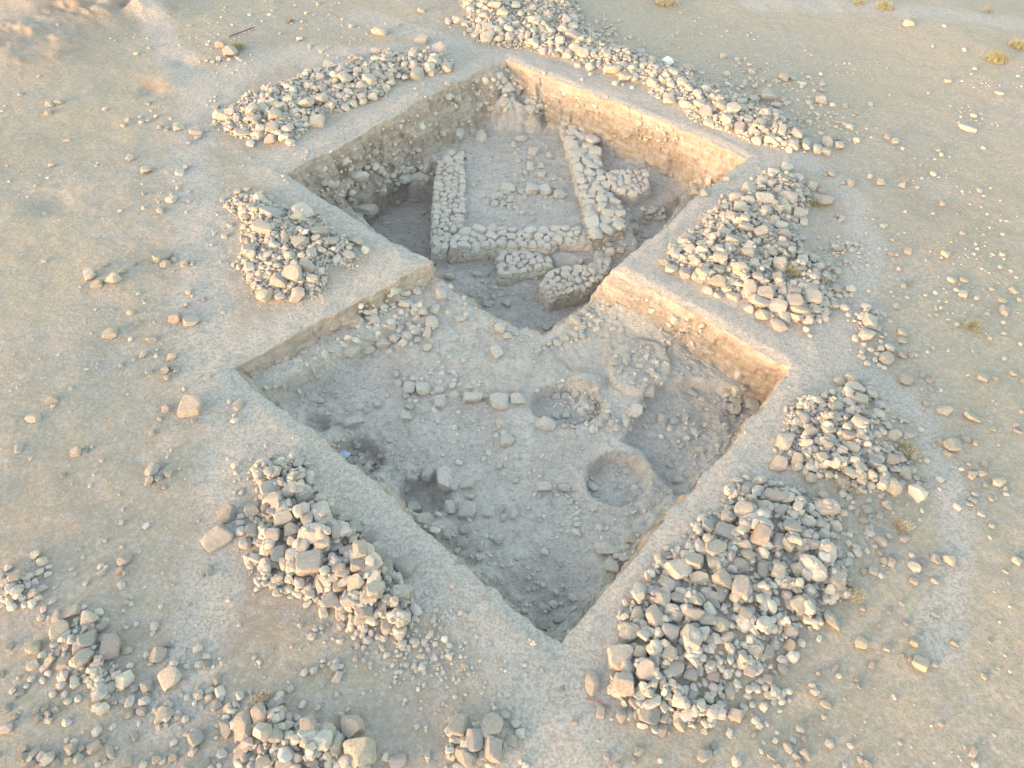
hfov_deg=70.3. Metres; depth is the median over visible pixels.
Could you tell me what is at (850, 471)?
heap stone
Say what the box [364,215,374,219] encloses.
trench stone
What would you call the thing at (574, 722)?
field stone
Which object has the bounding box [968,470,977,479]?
field stone
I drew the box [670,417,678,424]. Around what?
trench stone
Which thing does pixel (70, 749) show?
field stone
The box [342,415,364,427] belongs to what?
trench stone
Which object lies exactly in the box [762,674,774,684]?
heap stone
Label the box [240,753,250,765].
heap stone
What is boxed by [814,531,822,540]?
heap stone
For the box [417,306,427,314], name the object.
trench stone
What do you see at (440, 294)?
trench stone
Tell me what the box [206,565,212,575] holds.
field stone
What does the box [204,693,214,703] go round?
field stone
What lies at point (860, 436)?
heap stone
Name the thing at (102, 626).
heap stone
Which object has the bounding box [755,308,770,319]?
heap stone
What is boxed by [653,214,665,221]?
trench stone
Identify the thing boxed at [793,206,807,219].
heap stone
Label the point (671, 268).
heap stone
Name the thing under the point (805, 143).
heap stone
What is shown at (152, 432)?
field stone
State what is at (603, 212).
masonry wall
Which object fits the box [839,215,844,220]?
field stone
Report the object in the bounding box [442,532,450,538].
trench stone
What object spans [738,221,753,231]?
heap stone
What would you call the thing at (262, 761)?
heap stone
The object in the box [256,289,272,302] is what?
heap stone
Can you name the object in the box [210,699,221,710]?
heap stone
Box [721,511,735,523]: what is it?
heap stone
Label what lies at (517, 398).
trench stone
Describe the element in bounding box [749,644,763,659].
heap stone
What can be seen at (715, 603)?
heap stone
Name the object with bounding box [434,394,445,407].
trench stone
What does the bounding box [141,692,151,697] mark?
field stone
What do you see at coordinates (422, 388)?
trench stone
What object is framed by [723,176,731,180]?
field stone
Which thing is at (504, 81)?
trench stone
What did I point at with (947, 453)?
field stone
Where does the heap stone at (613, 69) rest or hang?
on the ground at (70, 236)
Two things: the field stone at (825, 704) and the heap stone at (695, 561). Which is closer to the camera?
the field stone at (825, 704)
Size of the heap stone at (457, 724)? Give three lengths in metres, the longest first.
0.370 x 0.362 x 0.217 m
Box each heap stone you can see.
[7,568,22,582]
[24,639,41,654]
[26,588,39,598]
[44,655,55,667]
[48,619,69,641]
[51,609,63,623]
[55,652,71,670]
[61,603,80,619]
[72,644,85,656]
[72,648,94,668]
[76,629,97,647]
[80,610,98,627]
[96,620,108,632]
[99,633,120,659]
[107,681,115,693]
[120,646,133,655]
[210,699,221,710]
[212,109,228,120]
[219,719,232,738]
[233,128,251,135]
[233,709,252,741]
[233,736,254,763]
[238,209,248,216]
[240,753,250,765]
[242,243,256,254]
[244,503,260,517]
[245,523,257,537]
[246,114,261,121]
[250,702,267,726]
[251,219,273,235]
[255,754,270,767]
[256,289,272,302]
[257,744,267,754]
[259,206,282,218]
[260,502,269,516]
[260,724,271,742]
[264,133,275,143]
[265,120,278,132]
[265,492,281,506]
[266,528,279,541]
[267,694,285,709]
[268,109,281,119]
[268,726,283,742]
[269,750,277,760]
[270,272,287,287]
[270,545,286,562]
[270,560,278,567]
[273,510,296,528]
[275,759,293,767]
[281,230,289,243]
[281,264,301,280]
[284,522,298,537]
[289,287,304,302]
[290,211,303,220]
[291,235,309,247]
[291,753,303,763]
[293,470,306,481]
[295,538,309,551]
[295,549,324,575]
[296,98,315,107]
[296,491,311,501]
[299,713,317,731]
[300,258,315,273]
[300,511,313,524]
[305,759,318,767]
[306,247,316,256]
[309,114,324,127]
[311,93,328,102]
[311,226,326,237]
[314,536,330,549]
[315,573,323,592]
[319,721,336,736]
[322,590,338,606]
[323,60,334,68]
[328,540,342,552]
[329,505,340,516]
[330,525,343,539]
[330,735,342,756]
[332,562,346,571]
[332,579,346,592]
[334,567,351,577]
[337,71,353,83]
[338,544,352,554]
[340,515,351,522]
[340,594,359,606]
[341,714,364,738]
[343,250,355,258]
[343,737,376,767]
[347,237,365,245]
[347,573,364,591]
[349,520,361,533]
[350,558,364,571]
[352,541,367,557]
[353,53,364,60]
[354,605,373,618]
[354,617,365,625]
[360,588,378,602]
[362,73,377,85]
[364,529,375,543]
[367,580,383,597]
[373,70,386,82]
[375,548,386,560]
[377,599,386,614]
[381,559,393,578]
[381,618,393,633]
[389,753,406,767]
[392,584,409,599]
[393,555,416,578]
[410,67,424,80]
[427,55,438,64]
[431,41,446,55]
[441,61,450,72]
[448,713,467,736]
[455,745,476,767]
[466,728,482,751]
[480,30,494,42]
[481,712,503,738]
[482,22,492,30]
[483,735,502,763]
[488,1,500,8]
[506,734,517,746]
[527,15,542,24]
[565,28,580,40]
[578,46,588,57]
[603,64,620,73]
[607,644,634,670]
[612,672,634,695]
[616,709,627,723]
[619,71,632,80]
[619,622,640,643]
[628,696,639,709]
[630,606,645,622]
[633,644,646,657]
[635,659,654,680]
[638,701,660,724]
[645,77,657,86]
[645,604,662,627]
[649,654,660,667]
[655,592,670,608]
[657,723,667,736]
[658,576,679,592]
[659,258,670,265]
[660,711,669,723]
[661,622,680,641]
[661,645,676,661]
[663,93,676,103]
[664,558,691,580]
[665,264,677,272]
[668,242,678,249]
[668,660,684,679]
[670,609,683,624]
[671,592,685,603]
[673,710,686,732]
[676,643,683,654]
[679,267,690,278]
[680,623,702,646]
[682,232,695,241]
[683,668,698,681]
[684,607,705,620]
[685,551,703,570]
[685,662,695,669]
[687,688,698,699]
[688,253,700,261]
[689,571,709,585]
[689,594,702,605]
[691,270,699,281]
[696,240,706,245]
[696,267,708,276]
[699,105,711,115]
[699,612,718,624]
[702,519,714,533]
[702,590,718,600]
[703,533,713,543]
[705,540,726,555]
[705,634,718,645]
[706,598,720,609]
[706,671,719,682]
[707,555,721,569]
[708,274,725,286]
[712,251,727,262]
[712,264,724,274]
[712,567,731,589]
[712,616,728,632]
[713,522,735,539]
[716,100,725,110]
[716,585,729,602]
[720,114,732,123]
[721,212,738,220]
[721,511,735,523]
[721,631,733,644]
[723,233,739,243]
[723,681,734,700]
[726,291,740,301]
[726,548,735,560]
[727,102,740,113]
[727,708,744,723]
[729,192,743,202]
[729,535,741,540]
[732,261,748,275]
[732,557,751,573]
[732,575,749,598]
[733,201,749,212]
[733,500,756,517]
[734,121,745,133]
[735,539,752,549]
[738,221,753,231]
[739,518,751,528]
[739,606,752,618]
[740,549,756,560]
[741,182,756,193]
[741,246,753,257]
[743,279,757,296]
[743,662,757,677]
[747,94,759,101]
[749,293,769,307]
[749,523,770,545]
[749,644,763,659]
[752,224,768,235]
[752,272,763,281]
[754,499,768,508]
[755,117,766,125]
[755,192,774,203]
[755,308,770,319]
[755,552,761,563]
[756,559,771,578]
[757,285,775,299]
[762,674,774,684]
[763,488,788,502]
[763,644,774,660]
[767,248,777,256]
[767,298,787,312]
[769,455,787,471]
[770,215,779,226]
[770,318,788,331]
[770,562,786,579]
[771,271,782,280]
[772,533,783,547]
[774,257,787,264]
[774,504,787,516]
[776,432,794,451]
[776,663,787,674]
[777,124,786,134]
[777,228,791,239]
[777,241,789,249]
[777,311,790,324]
[779,190,797,202]
[781,590,792,598]
[782,519,801,532]
[782,536,795,551]
[782,638,795,651]
[783,624,798,639]
[785,294,803,306]
[787,138,798,150]
[787,286,801,294]
[789,562,804,577]
[789,595,805,615]
[790,127,803,139]
[790,305,809,314]
[791,313,803,320]
[791,452,803,465]
[791,586,802,594]
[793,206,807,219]
[798,411,810,423]
[801,138,810,150]
[802,288,822,303]
[802,426,817,438]
[805,472,817,483]
[806,181,817,190]
[806,538,819,549]
[807,282,818,289]
[810,303,820,313]
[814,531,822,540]
[816,452,828,462]
[821,421,836,433]
[822,435,838,446]
[822,439,833,450]
[823,611,840,630]
[829,570,846,590]
[830,283,840,292]
[830,411,841,422]
[831,401,843,412]
[834,386,842,395]
[835,472,846,485]
[842,430,856,440]
[843,441,860,452]
[843,466,859,476]
[844,372,861,382]
[850,415,869,426]
[851,460,866,469]
[854,392,868,405]
[856,430,865,440]
[858,327,875,340]
[860,408,872,418]
[862,312,877,329]
[866,455,881,468]
[878,351,894,365]
[885,453,900,464]
[886,477,902,494]
[887,429,899,440]
[899,465,911,480]
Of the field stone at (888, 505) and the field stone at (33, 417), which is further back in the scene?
the field stone at (33, 417)
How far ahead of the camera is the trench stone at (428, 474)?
17.38 m
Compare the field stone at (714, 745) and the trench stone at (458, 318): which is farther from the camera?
the trench stone at (458, 318)
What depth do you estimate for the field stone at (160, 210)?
21.54 m
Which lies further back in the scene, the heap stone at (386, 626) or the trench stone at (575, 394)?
the trench stone at (575, 394)
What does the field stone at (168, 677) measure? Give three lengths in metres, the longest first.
0.424 x 0.366 x 0.220 m
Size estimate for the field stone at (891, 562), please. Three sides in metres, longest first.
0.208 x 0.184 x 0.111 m
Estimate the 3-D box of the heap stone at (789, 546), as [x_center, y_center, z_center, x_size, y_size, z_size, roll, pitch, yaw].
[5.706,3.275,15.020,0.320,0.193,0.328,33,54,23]
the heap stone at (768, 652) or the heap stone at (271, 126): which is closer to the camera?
the heap stone at (768, 652)
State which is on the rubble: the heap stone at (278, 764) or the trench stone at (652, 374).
the heap stone at (278, 764)
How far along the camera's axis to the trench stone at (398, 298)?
20.47 m
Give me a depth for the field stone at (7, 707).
12.33 m
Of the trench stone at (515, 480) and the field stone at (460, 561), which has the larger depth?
the trench stone at (515, 480)
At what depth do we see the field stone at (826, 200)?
23.76 m
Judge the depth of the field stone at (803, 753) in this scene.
12.55 m
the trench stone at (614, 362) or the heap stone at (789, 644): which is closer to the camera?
the heap stone at (789, 644)
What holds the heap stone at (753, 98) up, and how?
on the rubble
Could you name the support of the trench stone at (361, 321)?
on the trench floor
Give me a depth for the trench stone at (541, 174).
27.05 m
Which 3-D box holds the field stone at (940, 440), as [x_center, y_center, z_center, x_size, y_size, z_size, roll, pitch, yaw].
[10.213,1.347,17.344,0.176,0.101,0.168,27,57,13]
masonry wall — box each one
[429,149,466,266]
[448,223,592,263]
[495,249,553,285]
[537,258,610,311]
[557,121,626,248]
[606,168,649,205]
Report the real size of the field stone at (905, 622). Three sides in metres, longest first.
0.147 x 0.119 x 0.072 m
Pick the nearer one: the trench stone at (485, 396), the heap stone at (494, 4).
the trench stone at (485, 396)
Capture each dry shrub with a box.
[226,38,246,49]
[248,685,272,706]
[654,0,679,6]
[781,260,804,277]
[806,195,823,210]
[838,482,863,498]
[845,577,872,602]
[852,0,867,5]
[876,0,895,9]
[893,437,930,464]
[893,514,914,533]
[961,318,986,333]
[981,46,1012,63]
[982,6,993,12]
[1009,37,1023,49]
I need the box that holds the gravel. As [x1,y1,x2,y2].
[0,0,1022,767]
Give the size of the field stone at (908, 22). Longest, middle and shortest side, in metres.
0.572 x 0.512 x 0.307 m
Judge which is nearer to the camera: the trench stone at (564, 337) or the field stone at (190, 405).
the field stone at (190, 405)
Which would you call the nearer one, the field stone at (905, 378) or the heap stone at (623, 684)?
the heap stone at (623, 684)
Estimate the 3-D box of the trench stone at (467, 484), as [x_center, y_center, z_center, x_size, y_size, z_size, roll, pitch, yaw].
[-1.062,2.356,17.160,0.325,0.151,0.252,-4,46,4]
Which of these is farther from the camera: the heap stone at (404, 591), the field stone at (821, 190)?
the field stone at (821, 190)
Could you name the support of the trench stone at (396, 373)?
on the trench floor
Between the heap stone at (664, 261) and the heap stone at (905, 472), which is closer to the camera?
the heap stone at (905, 472)
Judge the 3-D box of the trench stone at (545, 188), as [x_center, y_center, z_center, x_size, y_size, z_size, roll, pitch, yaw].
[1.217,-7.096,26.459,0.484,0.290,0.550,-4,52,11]
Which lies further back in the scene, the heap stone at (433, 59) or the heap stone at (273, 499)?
the heap stone at (433, 59)
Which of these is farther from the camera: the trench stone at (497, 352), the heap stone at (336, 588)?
the trench stone at (497, 352)
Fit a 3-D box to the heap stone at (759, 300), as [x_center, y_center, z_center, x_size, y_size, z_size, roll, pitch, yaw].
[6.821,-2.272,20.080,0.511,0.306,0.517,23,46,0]
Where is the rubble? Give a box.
[0,0,1021,767]
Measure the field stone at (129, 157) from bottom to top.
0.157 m
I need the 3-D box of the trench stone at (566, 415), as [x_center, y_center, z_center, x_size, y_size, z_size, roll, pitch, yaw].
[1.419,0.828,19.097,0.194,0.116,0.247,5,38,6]
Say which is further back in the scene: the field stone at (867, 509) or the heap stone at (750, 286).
the heap stone at (750, 286)
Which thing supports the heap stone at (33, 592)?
on the ground at (70, 236)
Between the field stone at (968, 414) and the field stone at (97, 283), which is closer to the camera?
the field stone at (968, 414)
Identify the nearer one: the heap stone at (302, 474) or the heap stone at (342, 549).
the heap stone at (342, 549)
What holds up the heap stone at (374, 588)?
on the rubble
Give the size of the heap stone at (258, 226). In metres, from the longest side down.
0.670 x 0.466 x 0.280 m
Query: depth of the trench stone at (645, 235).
25.84 m
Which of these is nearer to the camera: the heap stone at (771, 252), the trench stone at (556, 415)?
the trench stone at (556, 415)
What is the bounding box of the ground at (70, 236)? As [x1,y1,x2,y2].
[0,0,1023,767]
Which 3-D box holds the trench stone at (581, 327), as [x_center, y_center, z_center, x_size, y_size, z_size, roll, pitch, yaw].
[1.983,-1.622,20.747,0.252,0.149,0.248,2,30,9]
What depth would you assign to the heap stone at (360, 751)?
11.97 m
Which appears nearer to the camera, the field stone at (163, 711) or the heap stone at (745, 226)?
the field stone at (163, 711)
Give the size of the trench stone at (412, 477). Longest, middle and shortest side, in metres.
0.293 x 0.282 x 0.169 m
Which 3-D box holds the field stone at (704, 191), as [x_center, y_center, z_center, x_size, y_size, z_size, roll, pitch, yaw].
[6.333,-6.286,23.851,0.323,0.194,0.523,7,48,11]
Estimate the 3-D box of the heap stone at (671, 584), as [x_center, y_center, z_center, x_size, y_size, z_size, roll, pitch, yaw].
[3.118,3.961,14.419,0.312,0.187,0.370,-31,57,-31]
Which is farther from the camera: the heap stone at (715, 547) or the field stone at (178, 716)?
the heap stone at (715, 547)
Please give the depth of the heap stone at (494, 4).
31.81 m
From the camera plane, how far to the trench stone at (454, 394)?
18.90 m
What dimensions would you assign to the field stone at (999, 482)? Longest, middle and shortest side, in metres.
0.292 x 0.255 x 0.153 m
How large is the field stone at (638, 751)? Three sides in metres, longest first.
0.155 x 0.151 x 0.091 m
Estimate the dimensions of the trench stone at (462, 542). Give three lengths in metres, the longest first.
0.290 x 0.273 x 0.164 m
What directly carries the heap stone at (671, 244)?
on the ground at (70, 236)
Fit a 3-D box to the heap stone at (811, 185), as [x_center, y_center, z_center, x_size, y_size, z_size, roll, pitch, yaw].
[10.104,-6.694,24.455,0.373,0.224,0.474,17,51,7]
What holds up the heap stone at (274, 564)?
on the rubble
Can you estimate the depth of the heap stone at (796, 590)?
14.32 m
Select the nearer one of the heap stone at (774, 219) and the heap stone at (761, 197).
the heap stone at (774, 219)
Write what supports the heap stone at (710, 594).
on the ground at (70, 236)
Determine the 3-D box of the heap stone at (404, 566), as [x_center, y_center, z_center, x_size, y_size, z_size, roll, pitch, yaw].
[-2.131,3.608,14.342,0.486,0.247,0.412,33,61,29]
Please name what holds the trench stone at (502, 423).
on the trench floor
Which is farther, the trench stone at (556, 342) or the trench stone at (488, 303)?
the trench stone at (488, 303)
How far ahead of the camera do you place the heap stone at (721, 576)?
14.30 m
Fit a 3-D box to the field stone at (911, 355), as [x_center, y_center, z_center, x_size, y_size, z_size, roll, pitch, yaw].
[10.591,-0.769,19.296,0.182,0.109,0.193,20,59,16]
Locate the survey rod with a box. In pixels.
[228,27,254,36]
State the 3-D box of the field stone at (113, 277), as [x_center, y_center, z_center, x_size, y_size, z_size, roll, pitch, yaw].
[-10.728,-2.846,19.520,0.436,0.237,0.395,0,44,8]
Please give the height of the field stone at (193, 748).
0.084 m
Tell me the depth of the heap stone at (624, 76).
28.63 m
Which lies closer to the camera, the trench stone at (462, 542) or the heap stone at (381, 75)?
the trench stone at (462, 542)
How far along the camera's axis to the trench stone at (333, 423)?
18.20 m
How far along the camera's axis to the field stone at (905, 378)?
18.57 m
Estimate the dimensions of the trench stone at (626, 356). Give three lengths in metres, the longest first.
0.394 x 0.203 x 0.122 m
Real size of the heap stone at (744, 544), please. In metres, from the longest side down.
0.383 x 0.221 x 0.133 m
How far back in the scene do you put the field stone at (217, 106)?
25.72 m
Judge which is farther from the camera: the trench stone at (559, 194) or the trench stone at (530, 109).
the trench stone at (530, 109)
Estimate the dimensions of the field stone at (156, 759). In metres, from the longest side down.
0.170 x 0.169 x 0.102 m
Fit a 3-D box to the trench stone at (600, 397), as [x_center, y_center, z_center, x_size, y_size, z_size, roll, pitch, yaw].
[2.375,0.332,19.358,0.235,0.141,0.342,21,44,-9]
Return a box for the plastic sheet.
[340,450,350,458]
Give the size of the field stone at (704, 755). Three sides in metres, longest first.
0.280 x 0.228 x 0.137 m
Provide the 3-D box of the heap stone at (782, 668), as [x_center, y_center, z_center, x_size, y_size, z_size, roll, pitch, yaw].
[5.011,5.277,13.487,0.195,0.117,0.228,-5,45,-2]
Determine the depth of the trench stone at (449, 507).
16.66 m
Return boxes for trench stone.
[327,421,338,426]
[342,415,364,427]
[343,178,351,186]
[343,344,359,357]
[350,449,357,455]
[352,317,363,326]
[356,212,363,218]
[357,204,378,215]
[361,345,375,353]
[363,153,371,159]
[363,407,372,412]
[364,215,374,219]
[365,334,373,341]
[369,315,379,323]
[371,148,378,154]
[374,400,381,407]
[376,337,390,347]
[380,184,386,195]
[383,179,391,183]
[386,323,395,329]
[386,438,393,442]
[389,333,400,342]
[393,370,399,377]
[394,295,401,301]
[394,380,401,387]
[398,299,412,307]
[399,173,411,183]
[399,410,411,420]
[401,331,412,340]
[403,381,414,393]
[403,393,409,398]
[405,404,413,409]
[406,473,417,482]
[407,500,421,512]
[411,172,429,180]
[411,326,420,334]
[413,286,421,295]
[413,337,421,342]
[415,382,429,395]
[415,512,433,524]
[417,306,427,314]
[421,464,434,481]
[422,326,430,338]
[423,343,431,350]
[425,315,438,328]
[430,303,439,313]
[433,386,443,394]
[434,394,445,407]
[435,288,446,299]
[436,465,451,490]
[439,130,445,136]
[442,493,447,501]
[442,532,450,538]
[443,500,455,513]
[445,272,454,279]
[449,390,460,398]
[450,485,458,491]
[454,93,460,100]
[454,315,466,321]
[455,127,463,140]
[457,536,468,548]
[458,501,475,519]
[459,524,471,534]
[460,479,473,488]
[463,392,482,401]
[464,494,475,499]
[471,271,482,276]
[475,129,486,141]
[477,545,482,550]
[482,301,492,306]
[482,393,488,399]
[485,198,489,204]
[487,105,493,111]
[490,192,497,199]
[490,200,497,206]
[490,344,503,359]
[490,393,509,409]
[493,534,504,543]
[494,322,506,333]
[495,418,508,427]
[495,462,502,469]
[495,505,504,514]
[496,72,504,80]
[497,192,503,198]
[500,76,506,84]
[500,434,514,446]
[500,514,506,521]
[501,182,515,191]
[502,82,515,93]
[502,299,510,306]
[503,190,510,195]
[503,332,511,338]
[507,195,513,202]
[510,141,517,147]
[510,393,525,403]
[510,510,518,518]
[512,477,519,482]
[514,135,528,141]
[518,188,524,193]
[523,98,536,103]
[525,104,535,114]
[525,183,539,194]
[526,161,533,167]
[528,147,539,155]
[535,416,555,430]
[536,481,551,491]
[536,617,549,630]
[537,171,546,177]
[539,183,551,194]
[545,152,553,158]
[552,393,560,399]
[553,189,566,198]
[553,339,562,345]
[553,412,560,419]
[553,616,565,623]
[558,484,569,490]
[560,334,568,341]
[561,393,568,399]
[562,412,569,418]
[569,314,580,324]
[571,331,578,337]
[572,389,579,397]
[577,324,585,329]
[579,332,585,338]
[579,393,587,399]
[581,308,587,313]
[589,405,595,411]
[593,251,603,262]
[594,542,620,553]
[596,392,604,401]
[596,421,603,426]
[602,413,609,419]
[603,256,611,265]
[603,558,619,573]
[605,247,614,255]
[608,419,613,427]
[610,359,617,365]
[613,423,619,430]
[617,246,624,252]
[617,367,622,373]
[619,554,628,561]
[622,417,629,427]
[623,352,629,361]
[623,544,630,550]
[624,533,636,543]
[627,403,642,418]
[629,380,635,385]
[630,223,638,234]
[631,347,638,353]
[636,158,644,166]
[636,363,643,368]
[641,232,648,238]
[645,385,654,397]
[650,370,659,377]
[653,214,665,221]
[657,413,667,424]
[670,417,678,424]
[672,315,680,321]
[672,475,685,483]
[681,414,688,421]
[687,389,697,396]
[690,184,700,194]
[694,446,705,453]
[702,348,715,354]
[728,395,742,403]
[731,402,740,414]
[740,413,749,418]
[745,397,759,409]
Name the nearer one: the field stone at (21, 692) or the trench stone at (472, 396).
the field stone at (21, 692)
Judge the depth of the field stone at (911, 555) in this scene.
15.18 m
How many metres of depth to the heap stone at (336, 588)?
13.78 m
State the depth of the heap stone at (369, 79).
26.96 m
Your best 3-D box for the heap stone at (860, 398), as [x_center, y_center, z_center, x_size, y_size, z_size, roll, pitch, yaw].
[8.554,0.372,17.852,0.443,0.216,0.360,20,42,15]
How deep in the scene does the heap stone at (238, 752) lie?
12.02 m
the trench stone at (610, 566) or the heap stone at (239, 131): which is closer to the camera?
the trench stone at (610, 566)
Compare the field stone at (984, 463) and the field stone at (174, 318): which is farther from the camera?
the field stone at (174, 318)
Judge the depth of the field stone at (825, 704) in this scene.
13.12 m
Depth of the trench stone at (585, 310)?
21.01 m
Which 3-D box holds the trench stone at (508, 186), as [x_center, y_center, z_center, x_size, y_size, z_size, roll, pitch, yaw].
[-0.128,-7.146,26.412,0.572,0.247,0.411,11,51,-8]
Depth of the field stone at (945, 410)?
17.95 m
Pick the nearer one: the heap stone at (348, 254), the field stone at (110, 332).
the field stone at (110, 332)
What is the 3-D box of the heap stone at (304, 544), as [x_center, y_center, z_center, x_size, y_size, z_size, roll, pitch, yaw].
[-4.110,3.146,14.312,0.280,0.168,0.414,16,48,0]
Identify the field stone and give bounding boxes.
[2,702,11,711]
[5,642,13,650]
[11,713,19,719]
[14,443,23,452]
[17,688,24,696]
[18,745,28,754]
[21,751,28,761]
[24,413,41,422]
[24,760,37,767]
[28,746,40,757]
[31,706,40,715]
[35,715,42,721]
[41,704,48,711]
[44,109,51,115]
[44,712,51,718]
[45,99,53,106]
[45,395,57,404]
[52,705,60,714]
[52,757,61,766]
[53,98,62,104]
[60,472,65,477]
[63,743,77,755]
[64,756,72,764]
[70,446,82,457]
[72,753,84,763]
[79,744,85,752]
[82,447,88,454]
[83,268,95,281]
[86,739,102,754]
[90,279,102,288]
[97,568,106,576]
[98,737,106,743]
[101,327,117,338]
[101,758,108,764]
[103,272,121,282]
[106,746,114,759]
[116,553,132,565]
[116,565,123,573]
[117,268,126,273]
[118,362,124,367]
[122,569,127,575]
[122,754,133,766]
[124,708,134,718]
[125,154,134,160]
[126,309,135,315]
[130,683,139,692]
[131,731,138,740]
[134,320,142,325]
[135,706,147,715]
[139,351,146,357]
[139,679,154,693]
[141,165,151,173]
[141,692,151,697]
[144,369,152,374]
[144,462,159,475]
[144,476,153,485]
[147,336,157,342]
[148,429,154,435]
[149,646,166,661]
[151,250,170,262]
[152,753,162,764]
[154,475,163,481]
[154,705,174,724]
[155,485,160,490]
[156,206,163,213]
[157,665,181,691]
[158,461,165,468]
[159,260,170,267]
[161,365,169,373]
[162,404,170,413]
[163,375,170,379]
[163,722,168,728]
[164,470,172,477]
[165,195,176,202]
[166,353,176,360]
[166,641,172,647]
[168,312,182,323]
[168,752,178,762]
[171,257,178,261]
[173,122,185,130]
[173,367,180,372]
[174,712,182,720]
[175,169,184,175]
[177,394,202,417]
[180,260,188,267]
[182,315,199,326]
[185,288,192,294]
[187,728,204,746]
[188,129,203,134]
[189,259,195,265]
[189,745,197,749]
[191,418,197,423]
[194,135,201,139]
[199,757,211,767]
[200,524,233,553]
[201,660,211,669]
[204,687,214,694]
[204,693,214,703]
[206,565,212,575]
[212,675,221,685]
[213,104,220,109]
[215,42,225,47]
[215,56,221,61]
[217,504,234,523]
[222,45,238,55]
[232,399,243,410]
[371,26,387,34]
[414,33,428,43]
[417,7,424,12]
[444,80,450,85]
[445,17,452,24]
[455,558,464,563]
[571,719,576,725]
[585,671,599,695]
[596,705,604,718]
[603,752,609,759]
[613,762,620,767]
[632,757,636,763]
[634,747,643,756]
[697,749,712,762]
[700,187,709,196]
[711,742,717,749]
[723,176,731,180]
[751,731,756,737]
[760,87,776,100]
[767,752,774,759]
[773,763,781,767]
[778,73,788,80]
[783,742,792,753]
[792,752,800,759]
[796,760,803,766]
[798,116,807,121]
[798,748,810,760]
[800,735,806,742]
[807,716,812,724]
[813,194,834,204]
[815,95,827,104]
[816,670,821,675]
[817,188,825,194]
[819,700,831,709]
[821,136,832,146]
[822,148,830,155]
[827,168,835,176]
[831,664,837,673]
[833,244,841,251]
[834,141,844,148]
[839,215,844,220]
[847,179,854,187]
[854,508,859,516]
[854,636,868,648]
[856,682,862,688]
[857,517,868,524]
[857,755,863,762]
[859,568,866,574]
[862,504,872,513]
[863,524,871,530]
[863,760,872,767]
[868,565,877,575]
[868,660,874,668]
[872,534,886,546]
[875,511,883,519]
[876,178,885,184]
[876,548,883,556]
[879,557,887,565]
[881,502,891,509]
[883,643,891,652]
[884,133,890,139]
[887,556,895,567]
[891,138,899,143]
[892,553,898,560]
[893,302,899,309]
[897,328,906,336]
[897,336,906,343]
[897,351,906,357]
[898,182,905,187]
[898,372,913,384]
[899,534,909,542]
[900,282,907,288]
[902,19,915,25]
[902,619,909,625]
[903,247,911,253]
[907,352,913,358]
[907,561,921,573]
[908,552,914,557]
[909,576,917,584]
[909,637,919,647]
[912,655,929,671]
[915,558,926,564]
[917,628,922,634]
[919,371,926,377]
[922,400,930,405]
[926,378,933,382]
[930,553,940,563]
[930,576,939,583]
[931,612,940,617]
[931,661,937,667]
[935,406,953,415]
[936,437,943,443]
[939,200,945,205]
[940,249,950,257]
[941,554,955,566]
[942,438,961,451]
[943,78,951,82]
[943,449,952,458]
[949,639,959,646]
[950,277,957,283]
[958,123,976,132]
[958,290,967,297]
[959,277,968,281]
[960,435,970,442]
[963,410,981,422]
[964,501,972,505]
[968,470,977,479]
[968,497,977,503]
[969,746,978,758]
[971,491,978,496]
[972,439,978,445]
[977,373,988,381]
[977,470,987,476]
[977,510,985,516]
[980,672,988,679]
[981,460,987,467]
[982,481,989,486]
[988,495,993,501]
[988,521,995,528]
[991,477,1005,487]
[994,91,1003,94]
[997,297,1006,303]
[999,304,1009,316]
[1008,287,1019,294]
[1009,370,1016,375]
[1010,556,1022,565]
[1012,427,1022,433]
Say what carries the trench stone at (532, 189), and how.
on the trench floor
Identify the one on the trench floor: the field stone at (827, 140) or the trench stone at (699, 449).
the trench stone at (699, 449)
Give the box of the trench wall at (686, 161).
[234,59,790,642]
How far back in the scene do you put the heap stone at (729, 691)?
13.11 m
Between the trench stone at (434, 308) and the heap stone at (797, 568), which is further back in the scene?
the trench stone at (434, 308)
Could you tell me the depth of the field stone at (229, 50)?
28.38 m
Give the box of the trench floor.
[250,60,759,639]
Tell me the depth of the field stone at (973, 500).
16.20 m
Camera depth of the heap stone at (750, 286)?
20.20 m
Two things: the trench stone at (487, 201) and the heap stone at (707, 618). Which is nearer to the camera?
the heap stone at (707, 618)
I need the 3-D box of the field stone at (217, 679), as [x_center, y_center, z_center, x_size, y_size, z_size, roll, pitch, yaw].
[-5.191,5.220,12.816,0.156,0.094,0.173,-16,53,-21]
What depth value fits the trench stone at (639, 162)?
27.89 m
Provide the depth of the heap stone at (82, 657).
12.79 m
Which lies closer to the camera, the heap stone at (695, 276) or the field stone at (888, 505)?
the field stone at (888, 505)
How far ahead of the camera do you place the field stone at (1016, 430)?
17.69 m
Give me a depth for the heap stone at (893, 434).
17.16 m
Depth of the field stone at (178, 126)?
24.69 m
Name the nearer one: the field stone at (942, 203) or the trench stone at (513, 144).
the field stone at (942, 203)
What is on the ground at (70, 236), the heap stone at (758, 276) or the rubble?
the rubble
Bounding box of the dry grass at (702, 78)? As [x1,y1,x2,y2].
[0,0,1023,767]
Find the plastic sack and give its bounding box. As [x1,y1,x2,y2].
[662,56,673,64]
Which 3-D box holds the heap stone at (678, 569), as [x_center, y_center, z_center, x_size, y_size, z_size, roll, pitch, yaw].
[3.332,3.709,14.571,0.468,0.280,0.466,-25,58,-29]
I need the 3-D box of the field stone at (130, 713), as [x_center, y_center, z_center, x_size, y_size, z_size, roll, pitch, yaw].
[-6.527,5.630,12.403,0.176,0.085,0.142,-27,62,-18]
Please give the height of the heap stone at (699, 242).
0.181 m

